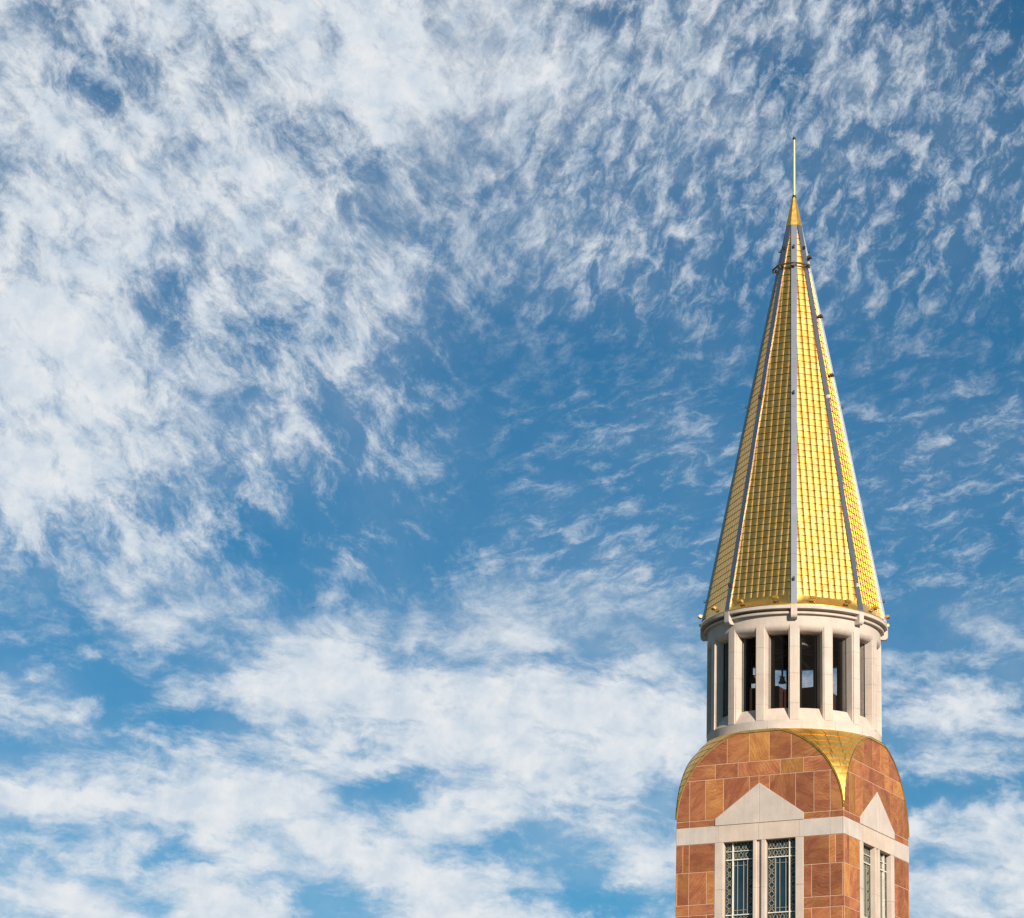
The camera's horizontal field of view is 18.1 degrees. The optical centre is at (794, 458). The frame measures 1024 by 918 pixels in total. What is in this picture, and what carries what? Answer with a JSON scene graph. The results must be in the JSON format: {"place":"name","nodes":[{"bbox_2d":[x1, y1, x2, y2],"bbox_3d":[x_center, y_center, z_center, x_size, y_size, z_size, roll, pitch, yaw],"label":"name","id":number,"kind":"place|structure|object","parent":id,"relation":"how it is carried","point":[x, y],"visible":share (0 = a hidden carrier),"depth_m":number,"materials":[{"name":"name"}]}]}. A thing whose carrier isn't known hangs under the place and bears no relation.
{"place":"outdoors","nodes":[
{"label":"outdoors","id":0,"kind":"place"},
{"bbox_2d":[0,0,1023,917],"label":"sky","id":1,"kind":"structure","parent":0,"point":[464,304],"materials":[{"name":"blue"}]},
{"bbox_2d":[675,137,908,917],"bbox_3d":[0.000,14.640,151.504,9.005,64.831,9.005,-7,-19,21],"label":"bell tower","id":2,"kind":"structure","parent":0,"point":[791,801],"depth_m":149.88,"materials":[{"name":"metal"}]},
{"bbox_2d":[725,841,752,917],"bbox_3d":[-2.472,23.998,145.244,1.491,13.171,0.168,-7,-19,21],"label":"window","id":3,"kind":"structure","parent":2,"relation":"in","point":[739,855],"depth_m":146.71,"materials":[{"name":"glass"}]},
{"bbox_2d":[737,599,744,605],"bbox_3d":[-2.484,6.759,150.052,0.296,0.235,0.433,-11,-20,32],"label":"floodlight","id":4,"kind":"object","parent":2,"relation":"attached to","point":[739,601],"visible":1,"depth_m":149.92,"materials":[{"name":"brown metal"}]},
{"bbox_2d":[751,674,755,683],"bbox_3d":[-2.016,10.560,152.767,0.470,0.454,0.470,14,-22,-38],"label":"bell","id":5,"kind":"object","parent":2,"relation":"hanging from","point":[753,679],"visible":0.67,"depth_m":152.67,"materials":[{"name":"brown metal"}]},
{"bbox_2d":[772,596,778,601],"bbox_3d":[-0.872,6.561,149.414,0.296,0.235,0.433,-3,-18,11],"label":"floodlight","id":6,"kind":"object","parent":2,"relation":"attached to","point":[775,598],"visible":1,"depth_m":149.29,"materials":[{"name":"brown metal"}]},
{"bbox_2d":[767,838,794,917],"bbox_3d":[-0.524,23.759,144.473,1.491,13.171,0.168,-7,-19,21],"label":"window","id":7,"kind":"structure","parent":2,"relation":"in","point":[780,852],"depth_m":145.93,"materials":[{"name":"glass"}]},
{"bbox_2d":[778,676,784,683],"bbox_3d":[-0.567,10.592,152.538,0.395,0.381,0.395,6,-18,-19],"label":"bell","id":8,"kind":"object","parent":2,"relation":"hanging from","point":[781,680],"visible":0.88,"depth_m":152.44,"materials":[{"name":"brown metal"}]},
{"bbox_2d":[802,635,805,648],"bbox_3d":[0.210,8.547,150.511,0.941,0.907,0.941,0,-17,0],"label":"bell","id":9,"kind":"object","parent":2,"relation":"hanging from","point":[803,640],"visible":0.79,"depth_m":150.28,"materials":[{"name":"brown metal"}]},
{"bbox_2d":[809,596,815,601],"bbox_3d":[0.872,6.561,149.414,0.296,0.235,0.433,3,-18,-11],"label":"floodlight","id":10,"kind":"object","parent":2,"relation":"attached to","point":[813,598],"visible":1,"depth_m":149.28,"materials":[{"name":"brown metal"}]},
{"bbox_2d":[843,599,851,605],"bbox_3d":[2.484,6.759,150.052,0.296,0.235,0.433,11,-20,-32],"label":"floodlight","id":11,"kind":"object","parent":2,"relation":"attached to","point":[848,601],"visible":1,"depth_m":149.94,"materials":[{"name":"brown metal"}]},
{"bbox_2d":[864,845,870,917],"bbox_3d":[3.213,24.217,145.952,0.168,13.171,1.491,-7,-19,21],"label":"window","id":12,"kind":"structure","parent":2,"relation":"in","point":[867,892],"depth_m":147.79,"materials":[{"name":"metal"}]},
{"bbox_2d":[880,853,886,917],"bbox_3d":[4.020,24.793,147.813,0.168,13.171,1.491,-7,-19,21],"label":"window","id":13,"kind":"structure","parent":2,"relation":"in","point":[883,874],"depth_m":149.64,"materials":[{"name":"metal"}]}
]}

